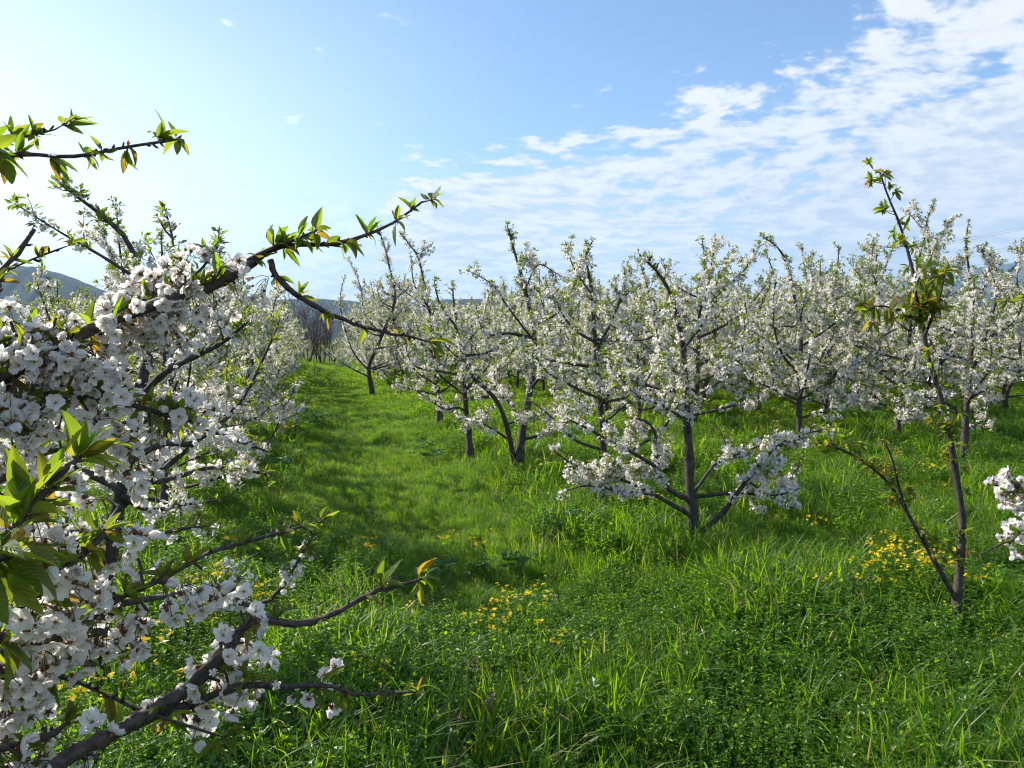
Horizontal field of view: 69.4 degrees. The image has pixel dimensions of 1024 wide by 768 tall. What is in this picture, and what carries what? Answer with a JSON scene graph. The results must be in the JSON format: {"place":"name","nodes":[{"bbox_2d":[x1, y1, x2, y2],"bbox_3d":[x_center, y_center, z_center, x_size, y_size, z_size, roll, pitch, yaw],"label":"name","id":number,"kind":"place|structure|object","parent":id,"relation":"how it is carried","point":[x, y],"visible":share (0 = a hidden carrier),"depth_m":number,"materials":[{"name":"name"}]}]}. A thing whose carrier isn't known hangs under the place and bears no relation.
{"place":"outdoors","nodes":[
{"label":"outdoors","id":0,"kind":"place"},
{"bbox_2d":[0,266,113,325],"bbox_3d":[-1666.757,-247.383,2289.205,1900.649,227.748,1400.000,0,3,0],"label":"wooded hill","id":1,"kind":"structure","parent":0,"point":[24,276],"depth_m":2019.74,"materials":[{"name":"green plant"}]},
{"bbox_2d":[225,299,546,339],"bbox_3d":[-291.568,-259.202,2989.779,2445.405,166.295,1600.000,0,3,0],"label":"hill","id":2,"kind":"structure","parent":0,"point":[328,302],"depth_m":2654.59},
{"bbox_2d":[0,0,1023,304],"label":"sky","id":3,"kind":"structure","parent":0,"point":[655,126],"materials":[{"name":"blue"}]},
{"bbox_2d":[0,339,1023,767],"bbox_3d":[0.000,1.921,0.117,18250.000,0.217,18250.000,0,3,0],"label":"ground","id":4,"kind":"structure","parent":0,"point":[341,357],"depth_m":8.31,"materials":[{"name":"green plant"}]},
{"bbox_2d":[0,283,95,419],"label":"cherry tree","id":5,"kind":"object","parent":4,"relation":"on","point":[76,299],"visible":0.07,"depth_m":15.40,"materials":[{"name":"white plant"}]},
{"bbox_2d":[13,279,96,324],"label":"cherry tree","id":6,"kind":"object","parent":4,"relation":"on","point":[21,308],"visible":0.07,"depth_m":17.31,"materials":[{"name":"white plant"}]},
{"bbox_2d":[57,674,128,725],"bbox_3d":[-1.899,1.470,3.331,0.238,0.357,0.341,0,3,6],"label":"yellow flower","id":7,"kind":"object","parent":4,"relation":"on","point":[74,696],"visible":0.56,"depth_m":3.27,"materials":[{"name":"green plant"}]},
{"bbox_2d":[90,620,184,718],"bbox_3d":[-1.780,1.423,3.524,0.400,0.466,0.446,-3,4,-36],"label":"yellow flower","id":8,"kind":"object","parent":4,"relation":"on","point":[149,683],"visible":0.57,"depth_m":3.54,"materials":[{"name":"green plant"}]},
{"bbox_2d":[0,173,318,695],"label":"cherry tree","id":9,"kind":"object","parent":4,"relation":"on","point":[222,438],"visible":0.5,"depth_m":3.77,"materials":[{"name":"white plant"}]},
{"bbox_2d":[23,196,303,522],"bbox_3d":[-3.148,-0.102,7.128,2.432,3.206,2.350,1,4,9],"label":"cherry tree","id":10,"kind":"object","parent":4,"relation":"on","point":[213,363],"visible":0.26,"depth_m":6.87,"materials":[{"name":"white plant"}]},
{"bbox_2d":[76,273,254,469],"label":"cherry tree","id":11,"kind":"object","parent":4,"relation":"on","point":[174,385],"visible":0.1,"depth_m":8.70,"materials":[{"name":"white plant"}]},
{"bbox_2d":[118,280,288,445],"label":"cherry tree","id":12,"kind":"object","parent":4,"relation":"on","point":[262,412],"visible":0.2,"depth_m":10.39,"materials":[{"name":"white plant"}]},
{"bbox_2d":[187,604,226,642],"bbox_3d":[-1.836,1.480,4.561,0.215,0.321,0.307,1,4,15],"label":"yellow flower","id":13,"kind":"object","parent":4,"relation":"on","point":[212,623],"visible":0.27,"depth_m":4.51,"materials":[{"name":"green plant"}]},
{"bbox_2d":[151,281,287,417],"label":"cherry tree","id":14,"kind":"object","parent":4,"relation":"on","point":[272,380],"visible":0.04,"depth_m":13.05,"materials":[{"name":"white plant"}]},
{"bbox_2d":[187,559,262,619],"bbox_3d":[-1.881,1.400,4.780,0.409,0.427,0.367,2,4,30],"label":"yellow flower","id":15,"kind":"object","parent":4,"relation":"on","point":[215,573],"visible":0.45,"depth_m":4.82,"materials":[{"name":"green plant"}]},
{"bbox_2d":[0,109,455,767],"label":"cherry tree","id":16,"kind":"object","parent":4,"relation":"on","point":[56,367],"visible":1,"depth_m":1.13,"materials":[{"name":"white plant"}]},
{"bbox_2d":[199,295,302,412],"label":"cherry tree","id":17,"kind":"object","parent":4,"relation":"on","point":[262,341],"visible":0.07,"depth_m":16.37,"materials":[{"name":"white plant"}]},
{"bbox_2d":[193,253,312,427],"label":"cherry tree","id":18,"kind":"object","parent":4,"relation":"on","point":[278,292],"visible":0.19,"depth_m":14.46,"materials":[{"name":"white plant"}]},
{"bbox_2d":[243,581,272,609],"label":"yellow flower","id":19,"kind":"object","parent":4,"relation":"on","point":[264,597],"visible":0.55,"depth_m":4.73,"materials":[{"name":"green plant"}]},
{"bbox_2d":[223,281,292,403],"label":"cherry tree","id":20,"kind":"object","parent":4,"relation":"on","point":[277,308],"visible":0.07,"depth_m":18.76,"materials":[{"name":"white plant"}]},
{"bbox_2d":[222,308,305,393],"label":"cherry tree","id":21,"kind":"object","parent":4,"relation":"on","point":[294,354],"visible":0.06,"depth_m":23.47,"materials":[{"name":"white plant"}]},
{"bbox_2d":[238,300,293,394],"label":"cherry tree","id":22,"kind":"object","parent":4,"relation":"on","point":[282,330],"visible":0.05,"depth_m":21.39,"materials":[{"name":"white plant"}]},
{"bbox_2d":[248,308,304,357],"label":"cherry tree","id":23,"kind":"object","parent":4,"relation":"on","point":[287,324],"visible":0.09,"depth_m":27.36,"materials":[{"name":"white plant"}]},
{"bbox_2d":[252,302,304,376],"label":"cherry tree","id":24,"kind":"object","parent":4,"relation":"on","point":[298,333],"visible":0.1,"depth_m":25.27,"materials":[{"name":"white plant"}]},
{"bbox_2d":[263,455,296,472],"bbox_3d":[-3.288,1.180,10.389,0.472,0.342,0.494,0,3,4],"label":"mallow","id":25,"kind":"object","parent":4,"relation":"on","point":[279,459],"visible":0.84,"depth_m":10.30,"materials":[{"name":"green plant"}]},
{"bbox_2d":[273,305,303,371],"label":"cherry tree","id":26,"kind":"object","parent":4,"relation":"on","point":[297,365],"visible":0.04,"depth_m":29.49,"materials":[{"name":"white plant"}]},
{"bbox_2d":[269,329,308,372],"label":"cherry tree","id":27,"kind":"object","parent":4,"relation":"on","point":[304,347],"visible":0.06,"depth_m":33.17,"materials":[{"name":"white plant"}]},
{"bbox_2d":[294,300,332,362],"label":"bare tree","id":28,"kind":"object","parent":4,"relation":"on","point":[322,342],"visible":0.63,"depth_m":53.53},
{"bbox_2d":[304,412,331,426],"bbox_3d":[-4.102,0.801,15.812,0.540,0.390,0.564,3,5,41],"label":"mallow","id":29,"kind":"object","parent":4,"relation":"on","point":[316,416],"visible":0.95,"depth_m":15.83,"materials":[{"name":"green plant"}]},
{"bbox_2d":[287,285,350,361],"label":"bare tree","id":30,"kind":"object","parent":4,"relation":"on","point":[311,340],"visible":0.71,"depth_m":52.16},
{"bbox_2d":[313,309,348,361],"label":"bare tree","id":31,"kind":"object","parent":4,"relation":"on","point":[330,342],"visible":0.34,"depth_m":57.94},
{"bbox_2d":[336,305,364,359],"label":"cherry tree","id":32,"kind":"object","parent":4,"relation":"on","point":[345,351],"visible":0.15,"depth_m":44.05,"materials":[{"name":"white plant"}]},
{"bbox_2d":[343,302,368,346],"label":"cherry tree","id":33,"kind":"object","parent":4,"relation":"on","point":[352,308],"visible":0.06,"depth_m":41.87,"materials":[{"name":"white plant"}]},
{"bbox_2d":[362,534,377,565],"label":"yellow flower","id":34,"kind":"object","parent":4,"relation":"on","point":[369,545],"visible":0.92,"depth_m":5.98,"materials":[{"name":"green plant"}]},
{"bbox_2d":[353,654,390,683],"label":"yellow flower","id":35,"kind":"object","parent":4,"relation":"on","point":[360,658],"visible":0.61,"depth_m":3.67,"materials":[{"name":"green plant"}]},
{"bbox_2d":[320,225,426,394],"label":"cherry tree","id":36,"kind":"object","parent":4,"relation":"on","point":[384,316],"visible":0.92,"depth_m":24.55,"materials":[{"name":"white plant"}]},
{"bbox_2d":[351,297,403,374],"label":"cherry tree","id":37,"kind":"object","parent":4,"relation":"on","point":[364,321],"visible":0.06,"depth_m":33.65,"materials":[{"name":"white plant"}]},
{"bbox_2d":[345,288,415,372],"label":"cherry tree","id":38,"kind":"object","parent":4,"relation":"on","point":[355,317],"visible":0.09,"depth_m":31.51,"materials":[{"name":"white plant"}]},
{"bbox_2d":[346,287,441,376],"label":"cherry tree","id":39,"kind":"object","parent":4,"relation":"on","point":[393,340],"visible":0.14,"depth_m":29.43,"materials":[{"name":"white plant"}]},
{"bbox_2d":[352,273,437,383],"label":"cherry tree","id":40,"kind":"object","parent":4,"relation":"on","point":[377,319],"visible":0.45,"depth_m":27.59,"materials":[{"name":"white plant"}]},
{"bbox_2d":[408,440,445,462],"bbox_3d":[-1.247,1.050,11.269,0.614,0.372,0.534,2,4,31],"label":"mallow","id":41,"kind":"object","parent":4,"relation":"on","point":[437,452],"visible":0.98,"depth_m":11.22,"materials":[{"name":"green plant"}]},
{"bbox_2d":[380,230,473,428],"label":"cherry tree","id":42,"kind":"object","parent":4,"relation":"on","point":[422,285],"visible":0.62,"depth_m":14.86,"materials":[{"name":"white plant"}]},
{"bbox_2d":[413,298,451,361],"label":"cherry tree","id":43,"kind":"object","parent":4,"relation":"on","point":[439,312],"visible":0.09,"depth_m":42.48,"materials":[{"name":"white plant"}]},
{"bbox_2d":[432,556,457,579],"bbox_3d":[-0.547,1.501,5.908,0.232,0.226,0.270,-3,4,-38],"label":"mallow","id":44,"kind":"object","parent":4,"relation":"on","point":[440,569],"visible":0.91,"depth_m":5.90,"materials":[{"name":"green plant"}]},
{"bbox_2d":[434,527,460,559],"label":"yellow flower","id":45,"kind":"object","parent":4,"relation":"on","point":[443,543],"visible":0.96,"depth_m":6.32,"materials":[{"name":"green plant"}]},
{"bbox_2d":[438,301,475,368],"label":"cherry tree","id":46,"kind":"object","parent":4,"relation":"on","point":[447,308],"visible":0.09,"depth_m":36.84,"materials":[{"name":"white plant"}]},
{"bbox_2d":[440,298,478,366],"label":"cherry tree","id":47,"kind":"object","parent":4,"relation":"on","point":[459,305],"visible":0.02,"depth_m":37.93,"materials":[{"name":"white plant"}]},
{"bbox_2d":[441,302,480,359],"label":"cherry tree","id":48,"kind":"object","parent":4,"relation":"on","point":[453,330],"visible":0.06,"depth_m":34.56,"materials":[{"name":"white plant"}]},
{"bbox_2d":[402,280,523,464],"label":"cherry tree","id":49,"kind":"object","parent":4,"relation":"on","point":[441,406],"visible":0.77,"depth_m":11.19,"materials":[{"name":"white plant"}]},
{"bbox_2d":[445,295,497,371],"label":"cherry tree","id":50,"kind":"object","parent":4,"relation":"on","point":[460,317],"visible":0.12,"depth_m":32.58,"materials":[{"name":"white plant"}]},
{"bbox_2d":[464,558,489,576],"bbox_3d":[-0.282,1.524,6.046,0.243,0.204,0.209,-1,4,-15],"label":"mallow","id":51,"kind":"object","parent":4,"relation":"on","point":[484,564],"visible":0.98,"depth_m":6.02,"materials":[{"name":"green plant"}]},
{"bbox_2d":[452,289,503,363],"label":"cherry tree","id":52,"kind":"object","parent":4,"relation":"on","point":[463,307],"visible":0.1,"depth_m":30.97,"materials":[{"name":"white plant"}]},
{"bbox_2d":[466,529,494,569],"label":"yellow flower","id":53,"kind":"object","parent":4,"relation":"on","point":[483,545],"visible":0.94,"depth_m":6.15,"materials":[{"name":"green plant"}]},
{"bbox_2d":[462,597,501,631],"bbox_3d":[-0.172,1.546,4.737,0.307,0.321,0.215,-3,4,-39],"label":"yellow flower","id":54,"kind":"object","parent":4,"relation":"on","point":[491,621],"visible":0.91,"depth_m":4.75,"materials":[{"name":"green plant"}]},
{"bbox_2d":[464,305,523,380],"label":"cherry tree","id":55,"kind":"object","parent":4,"relation":"on","point":[508,346],"visible":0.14,"depth_m":27.69,"materials":[{"name":"white plant"}]},
{"bbox_2d":[488,616,508,648],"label":"yellow flower","id":56,"kind":"object","parent":4,"relation":"on","point":[504,628],"visible":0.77,"depth_m":4.39,"materials":[{"name":"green plant"}]},
{"bbox_2d":[472,287,542,377],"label":"cherry tree","id":57,"kind":"object","parent":4,"relation":"on","point":[489,327],"visible":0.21,"depth_m":29.13,"materials":[{"name":"white plant"}]},
{"bbox_2d":[431,221,586,470],"bbox_3d":[-0.005,-0.363,9.594,2.043,3.554,1.828,0,3,0],"label":"cherry tree","id":58,"kind":"object","parent":4,"relation":"on","point":[532,380],"visible":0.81,"depth_m":9.68,"materials":[{"name":"white plant"}]},
{"bbox_2d":[471,276,550,388],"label":"cherry tree","id":59,"kind":"object","parent":4,"relation":"on","point":[524,309],"visible":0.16,"depth_m":25.61,"materials":[{"name":"white plant"}]},
{"bbox_2d":[484,582,550,644],"bbox_3d":[0.052,1.479,4.602,0.367,0.427,0.409,1,4,11],"label":"yellow flower","id":60,"kind":"object","parent":4,"relation":"on","point":[509,622],"visible":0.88,"depth_m":4.64,"materials":[{"name":"green plant"}]},
{"bbox_2d":[501,550,536,576],"bbox_3d":[0.034,1.492,6.108,0.310,0.260,0.267,2,4,29],"label":"mallow","id":61,"kind":"object","parent":4,"relation":"on","point":[514,556],"visible":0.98,"depth_m":6.07,"materials":[{"name":"green plant"}]},
{"bbox_2d":[497,264,586,391],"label":"cherry tree","id":62,"kind":"object","parent":4,"relation":"on","point":[534,300],"visible":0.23,"depth_m":23.14,"materials":[{"name":"white plant"}]},
{"bbox_2d":[510,295,586,396],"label":"cherry tree","id":63,"kind":"object","parent":4,"relation":"on","point":[526,326],"visible":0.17,"depth_m":21.30,"materials":[{"name":"white plant"}]},
{"bbox_2d":[528,509,579,532],"bbox_3d":[0.349,1.307,6.869,0.519,0.315,0.451,3,5,45],"label":"mallow","id":64,"kind":"object","parent":4,"relation":"on","point":[559,522],"visible":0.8,"depth_m":6.81,"materials":[{"name":"green plant"}]},
{"bbox_2d":[546,629,570,657],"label":"yellow flower","id":65,"kind":"object","parent":4,"relation":"on","point":[554,641],"visible":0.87,"depth_m":4.21,"materials":[{"name":"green plant"}]},
{"bbox_2d":[538,283,643,400],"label":"cherry tree","id":66,"kind":"object","parent":4,"relation":"on","point":[585,322],"visible":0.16,"depth_m":19.56,"materials":[{"name":"white plant"}]},
{"bbox_2d":[560,294,646,352],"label":"cherry tree","id":67,"kind":"object","parent":4,"relation":"on","point":[611,298],"visible":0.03,"depth_m":27.36,"materials":[{"name":"white plant"}]},
{"bbox_2d":[551,255,663,411],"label":"cherry tree","id":68,"kind":"object","parent":4,"relation":"on","point":[579,340],"visible":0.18,"depth_m":17.89,"materials":[{"name":"white plant"}]},
{"bbox_2d":[520,234,695,504],"bbox_3d":[1.000,-0.017,7.787,1.760,3.076,1.637,1,4,21],"label":"cherry tree","id":69,"kind":"object","parent":4,"relation":"on","point":[596,368],"visible":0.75,"depth_m":7.75,"materials":[{"name":"white plant"}]},
{"bbox_2d":[561,263,711,417],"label":"cherry tree","id":70,"kind":"object","parent":4,"relation":"on","point":[635,308],"visible":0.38,"depth_m":16.13,"materials":[{"name":"white plant"}]},
{"bbox_2d":[626,280,673,362],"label":"cherry tree","id":71,"kind":"object","parent":4,"relation":"on","point":[647,310],"visible":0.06,"depth_m":28.23,"materials":[{"name":"white plant"}]},
{"bbox_2d":[609,275,706,390],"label":"cherry tree","id":72,"kind":"object","parent":4,"relation":"on","point":[647,361],"visible":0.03,"depth_m":22.54,"materials":[{"name":"white plant"}]},
{"bbox_2d":[656,279,725,397],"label":"cherry tree","id":73,"kind":"object","parent":4,"relation":"on","point":[718,342],"visible":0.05,"depth_m":20.70,"materials":[{"name":"white plant"}]},
{"bbox_2d":[598,234,788,424],"bbox_3d":[3.482,-0.848,13.891,2.976,3.881,3.137,-3,5,-41],"label":"cherry tree","id":74,"kind":"object","parent":4,"relation":"on","point":[699,349],"visible":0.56,"depth_m":13.80,"materials":[{"name":"white plant"}]},
{"bbox_2d":[547,248,846,539],"bbox_3d":[1.537,0.217,6.636,2.499,2.831,1.282,0,3,0],"label":"cherry tree","id":75,"kind":"object","parent":4,"relation":"on","point":[605,473],"visible":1,"depth_m":6.45,"materials":[{"name":"white plant"}]},
{"bbox_2d":[671,272,759,401],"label":"cherry tree","id":76,"kind":"object","parent":4,"relation":"on","point":[714,335],"visible":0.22,"depth_m":19.05,"materials":[{"name":"white plant"}]},
{"bbox_2d":[700,276,797,391],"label":"cherry tree","id":77,"kind":"object","parent":4,"relation":"on","point":[734,297],"visible":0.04,"depth_m":22.78,"materials":[{"name":"white plant"}]},
{"bbox_2d":[701,271,835,410],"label":"cherry tree","id":78,"kind":"object","parent":4,"relation":"on","point":[747,363],"visible":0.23,"depth_m":16.97,"materials":[{"name":"white plant"}]},
{"bbox_2d":[738,277,820,394],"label":"cherry tree","id":79,"kind":"object","parent":4,"relation":"on","point":[782,287],"visible":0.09,"depth_m":21.27,"materials":[{"name":"white plant"}]},
{"bbox_2d":[726,232,867,452],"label":"cherry tree","id":80,"kind":"object","parent":4,"relation":"on","point":[804,369],"visible":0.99,"depth_m":11.26,"materials":[{"name":"white plant"}]},
{"bbox_2d":[781,302,835,379],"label":"cherry tree","id":81,"kind":"object","parent":4,"relation":"on","point":[806,330],"visible":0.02,"depth_m":23.33,"materials":[{"name":"white plant"}]},
{"bbox_2d":[806,515,827,544],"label":"yellow flower","id":82,"kind":"object","parent":4,"relation":"on","point":[818,517],"visible":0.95,"depth_m":6.81,"materials":[{"name":"green plant"}]},
{"bbox_2d":[772,259,885,385],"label":"cherry tree","id":83,"kind":"object","parent":4,"relation":"on","point":[823,306],"visible":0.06,"depth_m":18.96,"materials":[{"name":"white plant"}]},
{"bbox_2d":[754,233,941,423],"bbox_3d":[6.271,-0.999,14.692,3.107,4.096,3.003,-1,4,-17],"label":"cherry tree","id":84,"kind":"object","parent":4,"relation":"on","point":[844,300],"visible":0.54,"depth_m":14.70,"materials":[{"name":"white plant"}]},
{"bbox_2d":[845,398,881,416],"bbox_3d":[7.697,0.623,16.227,0.821,0.573,0.944,3,5,45],"label":"mallow","id":85,"kind":"object","parent":4,"relation":"on","point":[855,411],"visible":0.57,"depth_m":16.09,"materials":[{"name":"green plant"}]},
{"bbox_2d":[837,277,907,396],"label":"cherry tree","id":86,"kind":"object","parent":4,"relation":"on","point":[891,339],"visible":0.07,"depth_m":21.32,"materials":[{"name":"white plant"}]},
{"bbox_2d":[849,556,896,593],"bbox_3d":[2.413,1.377,5.022,0.299,0.366,0.289,-1,4,-11],"label":"yellow flower","id":87,"kind":"object","parent":4,"relation":"on","point":[877,577],"visible":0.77,"depth_m":5.00,"materials":[{"name":"green plant"}]},
{"bbox_2d":[805,233,955,410],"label":"cherry tree","id":88,"kind":"object","parent":4,"relation":"on","point":[877,342],"visible":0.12,"depth_m":17.39,"materials":[{"name":"white plant"}]},
{"bbox_2d":[808,157,977,623],"bbox_3d":[2.264,0.078,4.412,1.253,2.907,0.557,-1,4,-17],"label":"cherry tree","id":89,"kind":"object","parent":4,"relation":"on","point":[926,303],"visible":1,"depth_m":4.47,"materials":[{"name":"green plant"}]},
{"bbox_2d":[866,534,955,600],"bbox_3d":[2.719,1.298,5.059,0.618,0.498,0.562,3,5,43],"label":"yellow flower","id":90,"kind":"object","parent":4,"relation":"on","point":[894,561],"visible":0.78,"depth_m":5.04,"materials":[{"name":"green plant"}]},
{"bbox_2d":[824,228,1000,436],"bbox_3d":[6.879,-0.791,13.116,3.203,3.823,2.479,-1,4,-11],"label":"cherry tree","id":91,"kind":"object","parent":4,"relation":"on","point":[907,353],"visible":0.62,"depth_m":13.02,"materials":[{"name":"white plant"}]},
{"bbox_2d":[918,458,935,488],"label":"yellow flower","id":92,"kind":"object","parent":4,"relation":"on","point":[930,470],"visible":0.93,"depth_m":8.84,"materials":[{"name":"green plant"}]},
{"bbox_2d":[881,284,978,385],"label":"cherry tree","id":93,"kind":"object","parent":4,"relation":"on","point":[892,346],"visible":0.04,"depth_m":23.73,"materials":[{"name":"white plant"}]},
{"bbox_2d":[865,197,1002,421],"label":"cherry tree","id":94,"kind":"object","parent":4,"relation":"on","point":[957,337],"visible":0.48,"depth_m":14.74,"materials":[{"name":"white plant"}]},
{"bbox_2d":[882,279,1004,401],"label":"cherry tree","id":95,"kind":"object","parent":4,"relation":"on","point":[950,365],"visible":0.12,"depth_m":20.05,"materials":[{"name":"white plant"}]},
{"bbox_2d":[882,219,1023,462],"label":"cherry tree","id":96,"kind":"object","parent":4,"relation":"on","point":[973,381],"visible":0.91,"depth_m":11.02,"materials":[{"name":"white plant"}]},
{"bbox_2d":[931,293,990,382],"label":"cherry tree","id":97,"kind":"object","parent":4,"relation":"on","point":[954,296],"visible":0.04,"depth_m":26.70,"materials":[{"name":"white plant"}]},
{"bbox_2d":[964,563,995,602],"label":"yellow flower","id":98,"kind":"object","parent":4,"relation":"on","point":[978,582],"visible":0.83,"depth_m":4.88,"materials":[{"name":"green plant"}]},
{"bbox_2d":[937,237,1023,409],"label":"cherry tree","id":99,"kind":"object","parent":4,"relation":"on","point":[1017,338],"visible":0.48,"depth_m":17.33,"materials":[{"name":"white plant"}]},
{"bbox_2d":[949,279,1023,394],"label":"cherry tree","id":100,"kind":"object","parent":4,"relation":"on","point":[1009,351],"visible":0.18,"depth_m":21.30,"materials":[{"name":"white plant"}]},
{"bbox_2d":[958,295,1023,389],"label":"cherry tree","id":101,"kind":"object","parent":4,"relation":"on","point":[1006,307],"visible":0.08,"depth_m":24.82,"materials":[{"name":"white plant"}]},
{"bbox_2d":[969,291,1023,561],"bbox_3d":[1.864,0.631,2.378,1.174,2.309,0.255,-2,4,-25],"label":"cherry tree","id":102,"kind":"object","parent":4,"relation":"on","point":[1003,478],"visible":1,"depth_m":2.16,"materials":[{"name":"white plant"}]},
{"bbox_2d":[761,261,1023,310],"bbox_3d":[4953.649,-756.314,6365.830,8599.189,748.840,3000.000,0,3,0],"label":"mountain","id":103,"kind":"structure","parent":0,"point":[1006,267],"depth_m":5900.28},
{"bbox_2d":[941,293,1011,335],"bbox_3d":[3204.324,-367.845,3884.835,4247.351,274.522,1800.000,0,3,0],"label":"foothill","id":104,"kind":"structure","parent":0,"point":[989,297],"depth_m":3564.36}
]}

